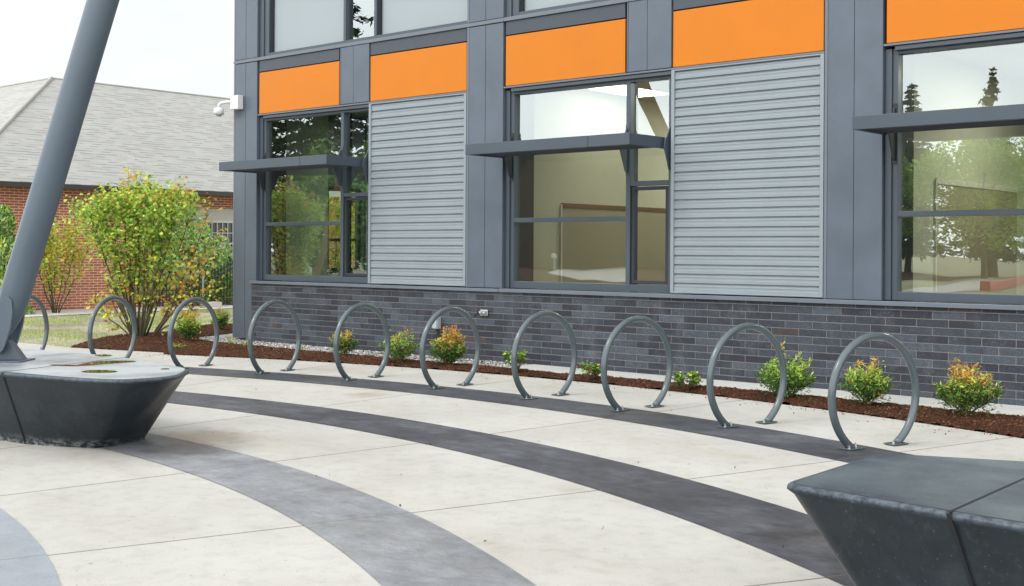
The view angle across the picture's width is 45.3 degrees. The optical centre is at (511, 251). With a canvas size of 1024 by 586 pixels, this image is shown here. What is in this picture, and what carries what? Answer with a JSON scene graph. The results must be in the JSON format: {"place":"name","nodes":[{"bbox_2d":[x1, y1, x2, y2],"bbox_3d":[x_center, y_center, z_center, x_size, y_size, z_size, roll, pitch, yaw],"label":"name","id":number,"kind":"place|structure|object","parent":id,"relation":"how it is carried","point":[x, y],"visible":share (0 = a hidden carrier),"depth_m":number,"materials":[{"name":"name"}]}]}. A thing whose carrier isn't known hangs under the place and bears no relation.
{"place":"outdoors","nodes":[
{"label":"outdoors","id":0,"kind":"place"},
{"bbox_2d":[0,0,234,97],"label":"sky","id":1,"kind":"structure","parent":0,"point":[184,46],"materials":[{"name":"white"}]},
{"bbox_2d":[20,309,232,346],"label":"lawn grass","id":2,"kind":"structure","parent":0,"point":[31,322],"depth_m":24.19,"materials":[{"name":"green plant"}]},
{"bbox_2d":[203,301,221,306],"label":"kerb block","id":3,"kind":"structure","parent":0,"point":[215,304],"depth_m":31.66,"materials":[{"name":"concrete"}]},
{"bbox_2d":[0,343,1023,585],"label":"plaza paving","id":4,"kind":"structure","parent":0,"point":[94,517],"depth_m":7.89,"materials":[{"name":"concrete"}]},
{"bbox_2d":[0,508,60,585],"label":"paving disc","id":5,"kind":"object","parent":4,"relation":"on","point":[25,560],"visible":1,"depth_m":5.90,"materials":[{"name":"grey concrete"}]},
{"bbox_2d":[30,295,48,349],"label":"bike ring","id":6,"kind":"object","parent":4,"relation":"on","point":[45,318],"visible":0.25,"depth_m":16.82,"materials":[{"name":"silver metal"}]},
{"bbox_2d":[0,348,188,447],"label":"bench","id":7,"kind":"object","parent":4,"relation":"on","point":[44,401],"visible":0.96,"depth_m":9.12,"materials":[{"name":"concrete"}]},
{"bbox_2d":[0,0,119,362],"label":"leaning pole","id":8,"kind":"object","parent":7,"relation":"on","point":[57,154],"visible":1,"depth_m":9.91,"materials":[{"name":"metal"}]},
{"bbox_2d":[52,361,135,365],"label":"puddle","id":9,"kind":"object","parent":7,"relation":"on","point":[97,362],"visible":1,"depth_m":9.81,"materials":[{"name":"brown liquid"}]},
{"bbox_2d":[81,370,116,372],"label":"puddle","id":10,"kind":"object","parent":7,"relation":"on","point":[98,371],"visible":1,"depth_m":9.17,"materials":[{"name":"green liquid"}]},
{"bbox_2d":[87,295,136,357],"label":"bike ring","id":11,"kind":"object","parent":4,"relation":"on","point":[101,303],"visible":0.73,"depth_m":16.04,"materials":[{"name":"silver metal"}]},
{"bbox_2d":[168,297,218,367],"bbox_3d":[-4.039,1.039,15.584,0.110,0.905,0.978,0,0,24],"label":"bike ring","id":12,"kind":"object","parent":4,"relation":"on","point":[183,304],"visible":0.95,"depth_m":15.53,"materials":[{"name":"silver metal"}]},
{"bbox_2d":[247,300,301,373],"bbox_3d":[-2.897,1.046,15.013,0.110,0.905,0.978,0,0,29],"label":"bike ring","id":13,"kind":"object","parent":4,"relation":"on","point":[260,310],"visible":1,"depth_m":14.92,"materials":[{"name":"silver metal"}]},
{"bbox_2d":[100,433,536,585],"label":"paving band","id":14,"kind":"object","parent":4,"relation":"on","point":[382,542],"visible":0.74,"depth_m":6.82,"materials":[{"name":"grey concrete"}]},
{"bbox_2d":[333,303,389,380],"bbox_3d":[-1.742,1.053,14.303,0.110,0.905,0.978,0,0,34],"label":"bike ring","id":15,"kind":"object","parent":4,"relation":"on","point":[342,320],"visible":0.99,"depth_m":14.20,"materials":[{"name":"silver metal"}]},
{"bbox_2d":[419,306,480,388],"bbox_3d":[-0.674,1.059,13.511,0.110,0.905,0.978,0,0,39],"label":"bike ring","id":16,"kind":"object","parent":4,"relation":"on","point":[427,328],"visible":1,"depth_m":13.42,"materials":[{"name":"silver metal"}]},
{"bbox_2d":[167,391,854,585],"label":"paving band","id":17,"kind":"object","parent":4,"relation":"on","point":[793,536],"visible":0.7,"depth_m":8.08,"materials":[{"name":"grey concrete"}]},
{"bbox_2d":[511,311,576,399],"bbox_3d":[0.340,1.065,12.610,0.110,0.905,0.978,0,0,44],"label":"bike ring","id":18,"kind":"object","parent":4,"relation":"on","point":[517,340],"visible":1,"depth_m":12.53,"materials":[{"name":"silver metal"}]},
{"bbox_2d":[186,367,911,462],"bbox_3d":[-0.872,1.491,10.402,4.758,0.001,21.132,0,0,-43],"label":"paving band","id":19,"kind":"object","parent":4,"relation":"on","point":[818,446],"visible":0.67,"depth_m":11.30,"materials":[{"name":"grey concrete"}]},
{"bbox_2d":[601,316,672,411],"bbox_3d":[1.200,1.070,11.703,0.978,0.905,0.110,0,0,-41],"label":"bike ring","id":20,"kind":"object","parent":4,"relation":"on","point":[616,331],"visible":1,"depth_m":11.63,"materials":[{"name":"silver metal"}]},
{"bbox_2d":[706,323,786,427],"bbox_3d":[2.045,1.075,10.643,0.978,0.905,0.110,0,0,-36],"label":"bike ring","id":21,"kind":"object","parent":4,"relation":"on","point":[719,346],"visible":1,"depth_m":10.57,"materials":[{"name":"silver metal"}]},
{"bbox_2d":[828,332,919,450],"bbox_3d":[2.807,1.079,9.489,0.978,0.905,0.110,0,0,-31],"label":"bike ring","id":22,"kind":"object","parent":4,"relation":"on","point":[847,351],"visible":1,"depth_m":9.43,"materials":[{"name":"silver metal"}]},
{"bbox_2d":[787,454,1023,585],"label":"bench","id":23,"kind":"object","parent":4,"relation":"on","point":[899,520],"visible":1,"depth_m":4.66,"materials":[{"name":"concrete"}]},
{"bbox_2d":[18,308,1023,438],"bbox_3d":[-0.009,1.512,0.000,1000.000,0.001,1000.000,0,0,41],"label":"ground","id":24,"kind":"structure","parent":0,"point":[26,339],"depth_m":21.92,"materials":[{"name":"soil"}]},
{"bbox_2d":[25,304,232,316],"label":"walk","id":25,"kind":"structure","parent":24,"relation":"on","point":[69,311],"depth_m":29.53,"materials":[{"name":"concrete"}]},
{"bbox_2d":[0,204,35,314],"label":"juniper shrub","id":26,"kind":"object","parent":25,"relation":"on","point":[8,224],"visible":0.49,"depth_m":27.57,"materials":[{"name":"green plant"}]},
{"bbox_2d":[38,215,101,312],"bbox_3d":[-10.611,0.305,28.558,2.078,2.299,1.440,0,0,4],"label":"maple tree","id":27,"kind":"object","parent":25,"relation":"on","point":[47,255],"visible":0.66,"depth_m":28.43,"materials":[{"name":"green plant"}]},
{"bbox_2d":[156,260,232,306],"bbox_3d":[-7.481,0.318,32.914,0.070,2.217,4.715,0,0,41],"label":"metal fence","id":28,"kind":"object","parent":25,"relation":"on","point":[198,282],"visible":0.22,"depth_m":32.39,"materials":[{"name":"black metal"}]},
{"bbox_2d":[185,271,203,305],"bbox_3d":[-8.200,0.971,31.610,0.573,0.903,0.102,0,0,-29],"label":"handrail","id":29,"kind":"object","parent":25,"relation":"on","point":[202,282],"visible":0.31,"depth_m":31.70,"materials":[{"name":"grey metal"}]},
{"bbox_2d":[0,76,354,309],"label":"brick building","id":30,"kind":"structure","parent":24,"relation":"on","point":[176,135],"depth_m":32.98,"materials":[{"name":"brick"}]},
{"bbox_2d":[188,208,232,267],"bbox_3d":[-8.072,-0.352,33.502,0.130,1.610,1.900,0,0,41],"label":"window","id":31,"kind":"structure","parent":30,"relation":"in","point":[222,219],"depth_m":33.55,"materials":[{"name":"glass"}]},
{"bbox_2d":[149,212,232,304],"bbox_3d":[-7.955,0.234,32.956,0.698,2.485,4.097,0,0,41],"label":"dogwood tree","id":32,"kind":"object","parent":24,"relation":"on","point":[225,252],"visible":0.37,"depth_m":32.54,"materials":[{"name":"green and yellow leaves"},{"name":"brown bark"}]},
{"bbox_2d":[329,193,354,267],"bbox_3d":[-3.692,0.049,25.457,2.934,2.941,1.975,0,0,-7],"label":"maple tree","id":33,"kind":"object","parent":24,"relation":"on","point":[335,208],"visible":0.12,"depth_m":25.48,"materials":[{"name":"green plant"}]},
{"bbox_2d":[200,333,531,366],"bbox_3d":[-2.612,1.477,18.819,7.900,0.001,2.100,0,0,41],"label":"gravel strip","id":34,"kind":"object","parent":24,"relation":"on","point":[283,344],"visible":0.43,"depth_m":18.39,"materials":[{"name":"grey gravel"}]},
{"bbox_2d":[200,336,527,366],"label":"gravel stones","id":35,"kind":"object","parent":34,"relation":"on","point":[371,353],"visible":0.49,"depth_m":18.08,"materials":[{"name":"gravel"}]},
{"bbox_2d":[71,323,1023,540],"bbox_3d":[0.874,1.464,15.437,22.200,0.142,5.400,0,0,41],"label":"mulch bed","id":36,"kind":"object","parent":24,"relation":"on","point":[862,407],"visible":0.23,"depth_m":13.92,"materials":[{"name":"brown wood"}]},
{"bbox_2d":[79,159,156,335],"bbox_3d":[-6.382,-0.025,19.894,1.257,2.916,0.763,0,0,1],"label":"maple sapling","id":37,"kind":"object","parent":36,"relation":"on","point":[107,312],"visible":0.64,"depth_m":19.82,"materials":[{"name":"green plant"}]},
{"bbox_2d":[63,162,207,335],"bbox_3d":[-5.992,-0.018,19.887,2.243,2.885,1.623,0,0,10],"label":"maple tree","id":38,"kind":"object","parent":36,"relation":"on","point":[160,234],"visible":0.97,"depth_m":19.65,"materials":[{"name":"green plant"}]},
{"bbox_2d":[173,341,185,347],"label":"weed","id":39,"kind":"object","parent":36,"relation":"on","point":[178,345],"visible":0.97,"depth_m":18.06,"materials":[{"name":"green plant"}]},
{"bbox_2d":[174,310,200,340],"bbox_3d":[-5.070,1.159,19.237,0.445,0.513,0.441,0,0,-5],"label":"nandina shrub","id":40,"kind":"object","parent":36,"relation":"on","point":[187,328],"visible":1,"depth_m":19.15,"materials":[{"name":"green plant"}]},
{"bbox_2d":[150,192,231,335],"bbox_3d":[-5.177,0.240,19.804,1.281,2.400,0.697,0,0,-12],"label":"maple sapling","id":41,"kind":"object","parent":36,"relation":"on","point":[169,310],"visible":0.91,"depth_m":19.82,"materials":[{"name":"green plant"}]},
{"bbox_2d":[210,306,230,329],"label":"nandina shrub","id":42,"kind":"object","parent":36,"relation":"on","point":[222,319],"visible":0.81,"depth_m":22.15,"materials":[{"name":"green plant"}]},
{"bbox_2d":[225,334,235,343],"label":"weed","id":43,"kind":"object","parent":36,"relation":"on","point":[232,342],"visible":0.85,"depth_m":18.61,"materials":[{"name":"green plant"}]},
{"bbox_2d":[329,329,358,354],"bbox_3d":[-2.329,1.258,16.962,0.446,0.370,0.378,0,0,41],"label":"nandina shrub","id":44,"kind":"object","parent":36,"relation":"on","point":[346,342],"visible":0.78,"depth_m":16.92,"materials":[{"name":"green plant"}]},
{"bbox_2d":[378,326,419,362],"bbox_3d":[-1.455,1.201,16.030,0.593,0.529,0.470,0,0,41],"label":"nandina shrub","id":45,"kind":"object","parent":36,"relation":"on","point":[395,349],"visible":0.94,"depth_m":16.00,"materials":[{"name":"green plant"}]},
{"bbox_2d":[428,325,467,364],"bbox_3d":[-0.812,1.194,15.742,0.537,0.538,0.526,0,0,9],"label":"nandina shrub","id":46,"kind":"object","parent":36,"relation":"on","point":[450,346],"visible":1,"depth_m":15.62,"materials":[{"name":"green plant"}]},
{"bbox_2d":[501,349,528,369],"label":"azalea shrub","id":47,"kind":"object","parent":36,"relation":"on","point":[522,354],"visible":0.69,"depth_m":14.84,"materials":[{"name":"green plant"}]},
{"bbox_2d":[577,362,607,379],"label":"azalea shrub","id":48,"kind":"object","parent":36,"relation":"on","point":[595,368],"visible":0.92,"depth_m":14.04,"materials":[{"name":"green plant"}]},
{"bbox_2d":[672,370,702,388],"bbox_3d":[1.885,1.386,13.160,0.345,0.216,0.323,0,0,-34],"label":"azalea shrub","id":49,"kind":"object","parent":36,"relation":"on","point":[692,378],"visible":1,"depth_m":13.11,"materials":[{"name":"green plant"}]},
{"bbox_2d":[754,341,818,397],"bbox_3d":[2.765,1.204,12.381,0.652,0.584,0.548,0,0,41],"label":"nandina shrub","id":50,"kind":"object","parent":36,"relation":"on","point":[797,379],"visible":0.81,"depth_m":12.32,"materials":[{"name":"green plant"}]},
{"bbox_2d":[838,356,895,404],"bbox_3d":[3.397,1.241,11.753,0.533,0.475,0.490,0,0,14],"label":"nandina shrub","id":51,"kind":"object","parent":36,"relation":"on","point":[872,386],"visible":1,"depth_m":11.69,"materials":[{"name":"green plant"}]},
{"bbox_2d":[931,358,1006,415],"bbox_3d":[4.100,1.213,11.008,0.653,0.527,0.560,0,0,20],"label":"nandina shrub","id":52,"kind":"object","parent":36,"relation":"on","point":[966,393],"visible":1,"depth_m":10.91,"materials":[{"name":"green plant"}]},
{"bbox_2d":[507,364,1023,415],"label":"concrete apron","id":53,"kind":"object","parent":24,"relation":"on","point":[1006,409],"visible":0.33,"depth_m":13.24,"materials":[{"name":"grey concrete"}]},
{"bbox_2d":[219,0,1023,405],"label":"school building","id":54,"kind":"structure","parent":0,"point":[785,162],"depth_m":15.45,"materials":[{"name":"grey metal"}]},
{"bbox_2d":[214,95,242,116],"bbox_3d":[-4.721,-2.413,20.412,0.575,0.328,0.169,0,0,28],"label":"security camera","id":55,"kind":"object","parent":54,"relation":"attached to","point":[235,102],"visible":1,"depth_m":20.33,"materials":[{"name":"white plastic"}]},
{"bbox_2d":[259,104,368,282],"bbox_3d":[-2.997,-0.862,19.393,2.715,2.710,0.480,0,0,41],"label":"window","id":56,"kind":"structure","parent":54,"relation":"in","point":[273,128],"depth_m":20.05,"materials":[{"name":"metal"}]},
{"bbox_2d":[328,187,359,270],"bbox_3d":[-3.069,-0.388,22.150,0.070,1.500,0.800,0,0,41],"label":"side window","id":57,"kind":"structure","parent":54,"relation":"in","point":[357,202],"depth_m":22.38,"materials":[{"name":"clear glass"}]},
{"bbox_2d":[260,0,467,56],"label":"upper window","id":58,"kind":"structure","parent":54,"relation":"in","point":[286,26],"depth_m":19.07,"materials":[{"name":"glass"}]},
{"bbox_2d":[432,317,440,334],"bbox_3d":[-1.059,1.054,17.243,0.110,0.251,0.100,0,0,41],"label":"outlet box","id":59,"kind":"object","parent":54,"relation":"attached to","point":[436,325],"visible":0.66,"depth_m":17.21,"materials":[{"name":"white metal"}]},
{"bbox_2d":[474,310,488,316],"bbox_3d":[-0.422,0.844,16.661,0.167,0.093,0.138,0,0,41],"label":"hose bib","id":60,"kind":"object","parent":54,"relation":"attached to","point":[483,312],"visible":1,"depth_m":16.66,"materials":[{"name":"silver metal"}]},
{"bbox_2d":[506,0,609,16],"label":"upper window","id":61,"kind":"structure","parent":54,"relation":"in","point":[513,7],"depth_m":16.30,"materials":[{"name":"metal"}]},
{"bbox_2d":[505,71,670,292],"bbox_3d":[1.053,-0.839,15.851,2.715,2.710,0.480,0,0,41],"label":"window","id":62,"kind":"structure","parent":54,"relation":"in","point":[519,193],"depth_m":16.11,"materials":[{"name":"metal"}]},
{"bbox_2d":[559,203,665,292],"bbox_3d":[1.866,0.281,19.272,0.030,1.960,3.530,0,0,41],"label":"wall board","id":63,"kind":"object","parent":54,"relation":"attached to","point":[592,252],"depth_m":18.78,"materials":[{"name":"stone"}]},
{"bbox_2d":[587,84,668,96],"bbox_3d":[1.752,-2.375,18.209,0.640,0.027,1.240,0,0,41],"label":"ceiling light","id":64,"kind":"object","parent":54,"relation":"attached to","point":[621,90],"visible":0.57,"depth_m":18.07,"materials":[{"name":"white plastic"}]},
{"bbox_2d":[884,32,1023,303],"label":"window","id":65,"kind":"structure","parent":54,"relation":"in","point":[899,60],"depth_m":12.99,"materials":[{"name":"metal"}]},
{"bbox_2d":[933,178,1017,301],"bbox_3d":[6.060,-0.125,15.938,0.030,1.520,2.830,0,0,41],"label":"wall board","id":66,"kind":"object","parent":54,"relation":"attached to","point":[975,254],"depth_m":15.82,"materials":[{"name":"stone"}]}
]}

